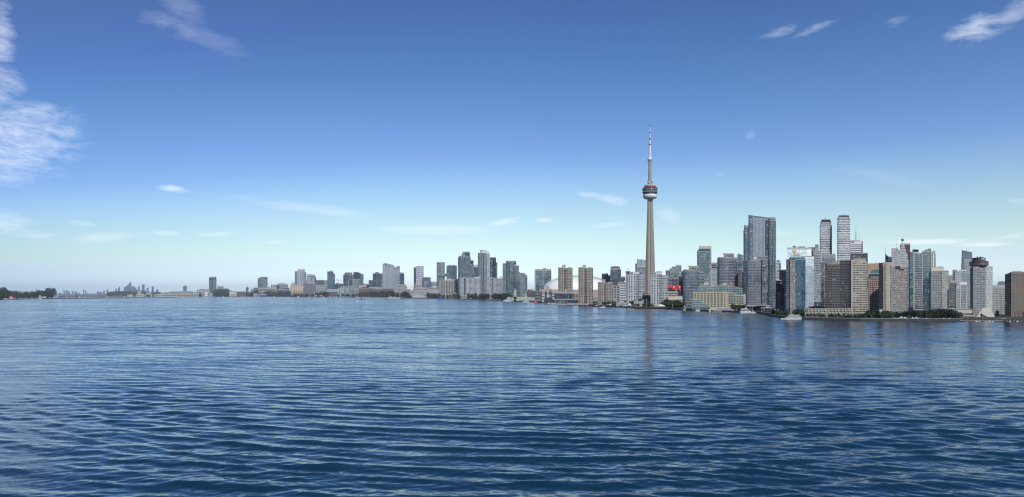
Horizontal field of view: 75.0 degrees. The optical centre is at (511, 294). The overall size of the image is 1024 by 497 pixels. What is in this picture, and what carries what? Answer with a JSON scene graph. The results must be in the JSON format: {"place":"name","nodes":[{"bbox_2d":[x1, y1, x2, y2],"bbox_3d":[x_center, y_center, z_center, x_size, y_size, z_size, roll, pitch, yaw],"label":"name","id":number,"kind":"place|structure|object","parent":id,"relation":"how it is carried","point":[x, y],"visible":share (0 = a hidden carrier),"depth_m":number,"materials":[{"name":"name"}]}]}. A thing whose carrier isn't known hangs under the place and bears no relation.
{"place":"outdoors","nodes":[
{"label":"outdoors","id":0,"kind":"place"},
{"bbox_2d":[0,298,100,299],"bbox_3d":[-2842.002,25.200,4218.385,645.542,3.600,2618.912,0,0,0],"label":"shoreline","id":1,"kind":"structure","parent":0,"point":[55,298],"depth_m":4203.16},
{"bbox_2d":[68,296,153,296],"bbox_3d":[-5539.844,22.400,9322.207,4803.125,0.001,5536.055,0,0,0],"label":"airfield ground","id":2,"kind":"structure","parent":0,"point":[102,296],"depth_m":8716.60,"materials":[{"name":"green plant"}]},
{"bbox_2d":[136,294,163,296],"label":"airport shed","id":3,"kind":"structure","parent":2,"relation":"on","point":[155,295],"depth_m":7668.60,"materials":[{"name":"concrete"}]},
{"bbox_2d":[165,294,192,296],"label":"airport shed","id":4,"kind":"structure","parent":2,"relation":"on","point":[178,295],"depth_m":7974.63,"materials":[{"name":"concrete"}]},
{"bbox_2d":[395,284,406,293],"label":"terrace building","id":5,"kind":"structure","parent":0,"point":[402,286],"depth_m":5327.74,"materials":[{"name":"concrete"}]},
{"bbox_2d":[0,295,1023,496],"bbox_3d":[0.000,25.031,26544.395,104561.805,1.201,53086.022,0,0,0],"label":"water","id":6,"kind":"structure","parent":0,"point":[239,397],"depth_m":156.33,"materials":[{"name":"blue liquid"}]},
{"bbox_2d":[709,307,733,311],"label":"cruise ship","id":7,"kind":"object","parent":6,"relation":"on","point":[720,309],"visible":0.9,"depth_m":967.61,"materials":[{"name":"white paint"}]},
{"bbox_2d":[781,315,801,319],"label":"white ferry","id":8,"kind":"object","parent":6,"relation":"on","point":[793,317],"visible":1,"depth_m":674.88,"materials":[{"name":"paint"}]},
{"bbox_2d":[0,0,1023,294],"label":"sky","id":9,"kind":"structure","parent":0,"point":[168,146],"materials":[{"name":"blue"}]},
{"bbox_2d":[58,295,1023,320],"bbox_3d":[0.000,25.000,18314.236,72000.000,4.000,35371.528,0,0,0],"label":"ground","id":10,"kind":"structure","parent":0,"point":[1008,318],"depth_m":675.62,"materials":[{"name":"stone"}]},
{"bbox_2d":[194,291,212,296],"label":"airport terminal","id":11,"kind":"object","parent":10,"relation":"on","point":[201,294],"visible":1,"depth_m":8805.41,"materials":[{"name":"concrete"}]},
{"bbox_2d":[209,277,216,295],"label":"glass tower","id":12,"kind":"structure","parent":10,"relation":"on","point":[212,284],"depth_m":10571.22,"materials":[{"name":"glass"}]},
{"bbox_2d":[237,291,249,295],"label":"brick block","id":13,"kind":"structure","parent":10,"relation":"on","point":[240,293],"depth_m":9035.91,"materials":[{"name":"concrete"}]},
{"bbox_2d":[253,293,266,296],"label":"long shed","id":14,"kind":"structure","parent":10,"relation":"on","point":[260,295],"depth_m":8451.39,"materials":[{"name":"blue paint"}]},
{"bbox_2d":[258,277,267,287],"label":"glass tower","id":15,"kind":"structure","parent":10,"relation":"on","point":[262,282],"depth_m":11945.06,"materials":[{"name":"glass"}]},
{"bbox_2d":[258,287,276,292],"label":"pale hall","id":16,"kind":"structure","parent":10,"relation":"on","point":[261,290],"depth_m":10631.06,"materials":[{"name":"concrete"}]},
{"bbox_2d":[295,269,305,285],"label":"residential tower","id":17,"kind":"structure","parent":10,"relation":"on","point":[300,276],"depth_m":10421.15,"materials":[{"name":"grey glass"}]},
{"bbox_2d":[290,280,315,296],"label":"grain silos","id":18,"kind":"object","parent":10,"relation":"on","point":[309,288],"visible":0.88,"depth_m":7882.30,"materials":[{"name":"beige concrete"}]},
{"bbox_2d":[307,274,315,282],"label":"residential tower","id":19,"kind":"structure","parent":10,"relation":"on","point":[311,278],"depth_m":9898.91,"materials":[{"name":"concrete"}]},
{"bbox_2d":[316,280,326,287],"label":"office block","id":20,"kind":"structure","parent":10,"relation":"on","point":[321,283],"depth_m":11766.23,"materials":[{"name":"grey glass"}]},
{"bbox_2d":[316,288,337,296],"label":"block","id":21,"kind":"structure","parent":10,"relation":"on","point":[333,292],"depth_m":7816.05,"materials":[{"name":"concrete"}]},
{"bbox_2d":[327,271,334,288],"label":"glass tower","id":22,"kind":"structure","parent":10,"relation":"on","point":[330,279],"depth_m":8633.81,"materials":[{"name":"glass"}]},
{"bbox_2d":[338,286,354,296],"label":"white condo","id":23,"kind":"structure","parent":10,"relation":"on","point":[350,290],"depth_m":6653.73,"materials":[{"name":"concrete"}]},
{"bbox_2d":[343,272,352,285],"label":"dark tower","id":24,"kind":"structure","parent":10,"relation":"on","point":[347,281],"depth_m":8689.12,"materials":[{"name":"grey glass"}]},
{"bbox_2d":[353,272,363,287],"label":"dark tower","id":25,"kind":"structure","parent":10,"relation":"on","point":[358,278],"depth_m":7923.98,"materials":[{"name":"grey glass"}]},
{"bbox_2d":[355,285,366,296],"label":"beige block","id":26,"kind":"structure","parent":10,"relation":"on","point":[360,288],"depth_m":6363.07,"materials":[{"name":"concrete"}]},
{"bbox_2d":[369,272,382,286],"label":"dark tower","id":27,"kind":"structure","parent":10,"relation":"on","point":[377,281],"depth_m":7378.09,"materials":[{"name":"grey glass"}]},
{"bbox_2d":[367,287,393,295],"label":"brick apartments","id":28,"kind":"structure","parent":10,"relation":"on","point":[374,289],"depth_m":5698.98,"materials":[{"name":"concrete"}]},
{"bbox_2d":[383,263,399,291],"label":"white slab tower","id":29,"kind":"structure","parent":10,"relation":"on","point":[391,275],"depth_m":6614.77,"materials":[{"name":"concrete"}]},
{"bbox_2d":[400,272,403,283],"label":"navy tower","id":30,"kind":"structure","parent":10,"relation":"on","point":[401,277],"depth_m":6615.89,"materials":[{"name":"blue glass"}]},
{"bbox_2d":[414,266,423,286],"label":"patterned tower","id":31,"kind":"structure","parent":10,"relation":"on","point":[418,273],"depth_m":6123.87,"materials":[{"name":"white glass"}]},
{"bbox_2d":[412,287,438,297],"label":"balcony block","id":32,"kind":"structure","parent":10,"relation":"on","point":[419,292],"depth_m":4564.02,"materials":[{"name":"concrete"}]},
{"bbox_2d":[422,277,430,287],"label":"grey block","id":33,"kind":"structure","parent":10,"relation":"on","point":[426,281],"depth_m":5829.71,"materials":[{"name":"clear glass"}]},
{"bbox_2d":[437,262,445,288],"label":"bridge towers","id":34,"kind":"structure","parent":10,"relation":"on","point":[441,275],"depth_m":5487.58,"materials":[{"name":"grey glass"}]},
{"bbox_2d":[439,279,454,297],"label":"ribbed building","id":35,"kind":"structure","parent":10,"relation":"on","point":[447,287],"depth_m":4439.56,"materials":[{"name":"concrete"}]},
{"bbox_2d":[446,265,456,279],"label":"glass tower","id":36,"kind":"structure","parent":10,"relation":"on","point":[451,271],"depth_m":5327.41,"materials":[{"name":"glass"}]},
{"bbox_2d":[454,279,457,297],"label":"dark glass block","id":37,"kind":"structure","parent":10,"relation":"on","point":[456,286],"depth_m":4823.99,"materials":[{"name":"glass"}]},
{"bbox_2d":[458,252,470,294],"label":"blue grey tower","id":38,"kind":"structure","parent":10,"relation":"on","point":[464,261],"depth_m":4738.39,"materials":[{"name":"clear glass"}]},
{"bbox_2d":[460,277,480,298],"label":"white grid slab","id":39,"kind":"structure","parent":10,"relation":"on","point":[470,285],"depth_m":3876.92,"materials":[{"name":"concrete"}]},
{"bbox_2d":[470,260,477,277],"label":"blue grey tower","id":40,"kind":"structure","parent":10,"relation":"on","point":[473,270],"depth_m":4747.29,"materials":[{"name":"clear glass"}]},
{"bbox_2d":[478,250,489,298],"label":"round tower","id":41,"kind":"structure","parent":10,"relation":"on","point":[484,265],"depth_m":3922.47,"materials":[{"name":"grey glass"}]},
{"bbox_2d":[490,257,496,277],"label":"navy tower","id":42,"kind":"structure","parent":10,"relation":"on","point":[493,268],"depth_m":4381.60,"materials":[{"name":"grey glass"}]},
{"bbox_2d":[490,277,502,298],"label":"white grid slab","id":43,"kind":"structure","parent":10,"relation":"on","point":[496,285],"depth_m":3297.63,"materials":[{"name":"concrete"}]},
{"bbox_2d":[503,261,518,299],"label":"green glass tower","id":44,"kind":"structure","parent":10,"relation":"on","point":[510,276],"depth_m":3063.51,"materials":[{"name":"glass"}]},
{"bbox_2d":[519,272,526,296],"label":"green glass tower","id":45,"kind":"structure","parent":10,"relation":"on","point":[522,284],"depth_m":2758.87,"materials":[{"name":"glass"}]},
{"bbox_2d":[512,289,534,300],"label":"harbour hall","id":46,"kind":"structure","parent":10,"relation":"on","point":[516,298],"depth_m":2475.26,"materials":[{"name":"concrete"}]},
{"bbox_2d":[527,289,534,296],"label":"brick low block","id":47,"kind":"structure","parent":10,"relation":"on","point":[530,292],"depth_m":2890.74,"materials":[{"name":"brick"}]},
{"bbox_2d":[534,268,550,291],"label":"teal glass tower","id":48,"kind":"structure","parent":10,"relation":"on","point":[542,277],"depth_m":3253.12,"materials":[{"name":"glass"}]},
{"bbox_2d":[535,286,557,301],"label":"stadium hotel","id":49,"kind":"structure","parent":10,"relation":"on","point":[541,295],"depth_m":2124.81,"materials":[{"name":"beige concrete"}]},
{"bbox_2d":[544,295,577,302],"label":"quayside restaurant","id":50,"kind":"structure","parent":10,"relation":"on","point":[548,300],"depth_m":1845.01,"materials":[{"name":"stone"}]},
{"bbox_2d":[554,290,572,298],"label":"slate building","id":51,"kind":"structure","parent":10,"relation":"on","point":[565,294],"depth_m":1932.53,"materials":[{"name":"concrete"}]},
{"bbox_2d":[558,265,572,291],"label":"apartment tower","id":52,"kind":"structure","parent":10,"relation":"on","point":[565,278],"depth_m":1957.76,"materials":[{"name":"concrete"}]},
{"bbox_2d":[543,275,601,300],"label":"stadium","id":53,"kind":"object","parent":10,"relation":"on","point":[553,284],"visible":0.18,"depth_m":2522.12,"materials":[{"name":"concrete"}]},
{"bbox_2d":[578,265,592,303],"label":"apartment tower","id":54,"kind":"structure","parent":10,"relation":"on","point":[585,283],"depth_m":1708.52,"materials":[{"name":"concrete"}]},
{"bbox_2d":[598,279,612,304],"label":"apartment tower","id":55,"kind":"structure","parent":10,"relation":"on","point":[605,291],"depth_m":1523.76,"materials":[{"name":"concrete"}]},
{"bbox_2d":[602,273,609,282],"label":"glass block","id":56,"kind":"structure","parent":10,"relation":"on","point":[606,276],"depth_m":2237.64,"materials":[{"name":"glass"}]},
{"bbox_2d":[610,266,620,284],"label":"glass tower","id":57,"kind":"structure","parent":10,"relation":"on","point":[615,275],"depth_m":2080.64,"materials":[{"name":"glass"}]},
{"bbox_2d":[613,280,625,302],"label":"striped office","id":58,"kind":"structure","parent":10,"relation":"on","point":[619,292],"depth_m":1716.79,"materials":[{"name":"concrete"}]},
{"bbox_2d":[625,271,645,305],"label":"white balcony tower","id":59,"kind":"structure","parent":10,"relation":"on","point":[635,286],"depth_m":1379.77,"materials":[{"name":"concrete"}]},
{"bbox_2d":[635,259,645,274],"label":"stone tower","id":60,"kind":"structure","parent":10,"relation":"on","point":[640,266],"depth_m":2361.75,"materials":[{"name":"concrete"}]},
{"bbox_2d":[643,292,650,300],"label":"building","id":61,"kind":"structure","parent":10,"relation":"on","point":[646,296],"depth_m":1377.17,"materials":[{"name":"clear glass"}]},
{"bbox_2d":[642,127,657,295],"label":"observation tower","id":62,"kind":"structure","parent":10,"relation":"on","point":[649,190],"depth_m":1953.10,"materials":[{"name":"concrete"}]},
{"bbox_2d":[634,299,668,305],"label":"brick powerhouse","id":63,"kind":"structure","parent":10,"relation":"on","point":[643,301],"depth_m":1342.37,"materials":[{"name":"brick"}]},
{"bbox_2d":[651,271,667,305],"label":"white balcony tower","id":64,"kind":"structure","parent":10,"relation":"on","point":[659,287],"depth_m":1315.48,"materials":[{"name":"concrete"}]},
{"bbox_2d":[668,276,678,285],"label":"layered tower","id":65,"kind":"structure","parent":10,"relation":"on","point":[672,281],"depth_m":1705.97,"materials":[{"name":"concrete"}]},
{"bbox_2d":[666,265,681,277],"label":"layered tower","id":66,"kind":"structure","parent":10,"relation":"on","point":[675,272],"depth_m":1994.26,"materials":[{"name":"grey glass"}]},
{"bbox_2d":[668,285,681,300],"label":"billboard building","id":67,"kind":"structure","parent":10,"relation":"on","point":[674,292],"depth_m":1471.84,"materials":[{"name":"concrete"}]},
{"bbox_2d":[679,271,682,300],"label":"dark slim tower","id":68,"kind":"structure","parent":10,"relation":"on","point":[681,282],"depth_m":1599.11,"materials":[{"name":"grey glass"}]},
{"bbox_2d":[683,266,703,307],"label":"round condo tower","id":69,"kind":"structure","parent":10,"relation":"on","point":[693,278],"depth_m":1170.75,"materials":[{"name":"concrete"}]},
{"bbox_2d":[697,246,711,285],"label":"slanted glass tower","id":70,"kind":"structure","parent":10,"relation":"on","point":[704,258],"depth_m":1515.74,"materials":[{"name":"glass"}]},
{"bbox_2d":[711,262,716,285],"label":"grey office","id":71,"kind":"structure","parent":10,"relation":"on","point":[714,273],"depth_m":1530.55,"materials":[{"name":"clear glass"}]},
{"bbox_2d":[691,282,745,309],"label":"quay terminal","id":72,"kind":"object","parent":10,"relation":"on","point":[706,296],"visible":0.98,"depth_m":1038.93,"materials":[{"name":"beige concrete"}]},
{"bbox_2d":[717,253,738,286],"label":"round condo tower","id":73,"kind":"structure","parent":10,"relation":"on","point":[728,268],"depth_m":1171.99,"materials":[{"name":"glass"}]},
{"bbox_2d":[737,253,742,268],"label":"teal slant tower","id":74,"kind":"structure","parent":10,"relation":"on","point":[739,257],"depth_m":1599.22,"materials":[{"name":"blue glass"}]},
{"bbox_2d":[739,260,742,288],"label":"blue grey block","id":75,"kind":"structure","parent":10,"relation":"on","point":[741,275],"depth_m":1452.16,"materials":[{"name":"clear glass"}]},
{"bbox_2d":[746,256,769,307],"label":"round condo tower","id":76,"kind":"structure","parent":10,"relation":"on","point":[756,282],"depth_m":1137.59,"materials":[{"name":"glass"}]},
{"bbox_2d":[743,215,775,306],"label":"tall glass tower","id":77,"kind":"structure","parent":10,"relation":"on","point":[759,235],"depth_m":1264.21,"materials":[{"name":"glass"}]},
{"bbox_2d":[761,307,778,311],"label":"waterfront block","id":78,"kind":"structure","parent":10,"relation":"on","point":[765,309],"depth_m":877.15,"materials":[{"name":"grey glass"}]},
{"bbox_2d":[776,260,780,279],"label":"pale far tower","id":79,"kind":"structure","parent":10,"relation":"on","point":[778,265],"depth_m":1538.17,"materials":[{"name":"concrete"}]},
{"bbox_2d":[776,269,785,310],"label":"navy block","id":80,"kind":"structure","parent":10,"relation":"on","point":[781,293],"depth_m":967.94,"materials":[{"name":"blue glass"}]},
{"bbox_2d":[786,254,805,314],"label":"teal cream tower","id":81,"kind":"structure","parent":10,"relation":"on","point":[795,281],"depth_m":765.80,"materials":[{"name":"glass"}]},
{"bbox_2d":[787,246,813,309],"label":"silver tower","id":82,"kind":"structure","parent":10,"relation":"on","point":[802,251],"depth_m":892.05,"materials":[{"name":"metal"}]},
{"bbox_2d":[809,244,821,306],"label":"banded green tower","id":83,"kind":"structure","parent":10,"relation":"on","point":[815,252],"depth_m":965.79,"materials":[{"name":"grey glass"}]},
{"bbox_2d":[820,218,831,261],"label":"banded tower","id":84,"kind":"structure","parent":10,"relation":"on","point":[825,236],"depth_m":1155.09,"materials":[{"name":"concrete"}]},
{"bbox_2d":[803,308,851,316],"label":"concrete terraces","id":85,"kind":"object","parent":10,"relation":"on","point":[834,311],"visible":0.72,"depth_m":699.70,"materials":[{"name":"white concrete"}]},
{"bbox_2d":[821,253,835,307],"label":"grey bank tower","id":86,"kind":"structure","parent":10,"relation":"on","point":[828,257],"depth_m":987.82,"materials":[{"name":"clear glass"}]},
{"bbox_2d":[837,214,849,260],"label":"banded tower","id":87,"kind":"structure","parent":10,"relation":"on","point":[843,236],"depth_m":1137.89,"materials":[{"name":"concrete"}]},
{"bbox_2d":[825,258,866,315],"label":"curved tan tower","id":88,"kind":"structure","parent":10,"relation":"on","point":[845,283],"depth_m":736.03,"materials":[{"name":"concrete"}]},
{"bbox_2d":[850,240,862,252],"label":"white bank tower","id":89,"kind":"structure","parent":10,"relation":"on","point":[856,246],"depth_m":1286.95,"materials":[{"name":"concrete"}]},
{"bbox_2d":[850,253,867,262],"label":"navy office","id":90,"kind":"structure","parent":10,"relation":"on","point":[858,255],"depth_m":1027.10,"materials":[{"name":"grey glass"}]},
{"bbox_2d":[867,270,878,309],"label":"green roof tower","id":91,"kind":"structure","parent":10,"relation":"on","point":[873,287],"depth_m":831.98,"materials":[{"name":"concrete"}]},
{"bbox_2d":[867,263,878,309],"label":"gold office","id":92,"kind":"structure","parent":10,"relation":"on","point":[872,266],"depth_m":992.20,"materials":[{"name":"concrete"}]},
{"bbox_2d":[885,253,891,266],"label":"spiked office","id":93,"kind":"structure","parent":10,"relation":"on","point":[888,258],"depth_m":1149.20,"materials":[{"name":"blue glass"}]},
{"bbox_2d":[879,262,907,315],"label":"tan harbour tower","id":94,"kind":"structure","parent":10,"relation":"on","point":[893,288],"depth_m":721.03,"materials":[{"name":"concrete"}]},
{"bbox_2d":[891,247,898,263],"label":"white stone office","id":95,"kind":"structure","parent":10,"relation":"on","point":[894,253],"depth_m":1180.08,"materials":[{"name":"stone"}]},
{"bbox_2d":[897,237,908,266],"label":"stepped beacon tower","id":96,"kind":"structure","parent":10,"relation":"on","point":[902,256],"depth_m":1115.38,"materials":[{"name":"concrete"}]},
{"bbox_2d":[900,243,909,305],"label":"red granite tower","id":97,"kind":"structure","parent":10,"relation":"on","point":[907,246],"depth_m":1337.57,"materials":[{"name":"stone"}]},
{"bbox_2d":[908,249,923,311],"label":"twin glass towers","id":98,"kind":"structure","parent":10,"relation":"on","point":[915,281],"depth_m":775.55,"materials":[{"name":"glass"}]},
{"bbox_2d":[922,248,935,310],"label":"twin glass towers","id":99,"kind":"structure","parent":10,"relation":"on","point":[929,258],"depth_m":786.96,"materials":[{"name":"glass"}]},
{"bbox_2d":[929,266,948,309],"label":"hotel tower","id":100,"kind":"structure","parent":10,"relation":"on","point":[938,287],"depth_m":722.34,"materials":[{"name":"concrete"}]},
{"bbox_2d":[936,309,948,317],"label":"tree","id":101,"kind":"object","parent":10,"relation":"on","point":[942,315],"visible":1,"depth_m":651.70,"materials":[{"name":"green plant"}]},
{"bbox_2d":[948,309,957,317],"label":"tree","id":102,"kind":"object","parent":10,"relation":"on","point":[953,314],"visible":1,"depth_m":646.77,"materials":[{"name":"green plant"}]},
{"bbox_2d":[949,281,969,307],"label":"bright glass block","id":103,"kind":"structure","parent":10,"relation":"on","point":[959,296],"depth_m":821.81,"materials":[{"name":"glass"}]},
{"bbox_2d":[949,270,969,284],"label":"stepped glass tower","id":104,"kind":"structure","parent":10,"relation":"on","point":[958,276],"depth_m":1011.79,"materials":[{"name":"glass"}]},
{"bbox_2d":[949,308,974,316],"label":"podium","id":105,"kind":"object","parent":10,"relation":"on","point":[966,312],"visible":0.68,"depth_m":695.96,"materials":[{"name":"concrete"}]},
{"bbox_2d":[961,250,971,271],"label":"slanted blue tower","id":106,"kind":"structure","parent":10,"relation":"on","point":[966,258],"depth_m":1264.36,"materials":[{"name":"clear glass"}]},
{"bbox_2d":[969,256,994,316],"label":"hotel tower","id":107,"kind":"structure","parent":10,"relation":"on","point":[981,287],"depth_m":694.71,"materials":[{"name":"concrete"}]},
{"bbox_2d":[993,281,1004,313],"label":"concrete grid block","id":108,"kind":"structure","parent":10,"relation":"on","point":[999,296],"depth_m":788.41,"materials":[{"name":"concrete"}]},
{"bbox_2d":[1005,271,1023,316],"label":"brown office","id":109,"kind":"structure","parent":10,"relation":"on","point":[1014,293],"depth_m":706.03,"materials":[{"name":"concrete"}]},
{"bbox_2d":[805,317,946,318],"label":"promenade wall","id":110,"kind":"structure","parent":0,"point":[885,318],"depth_m":640.67,"materials":[{"name":"grey concrete"}]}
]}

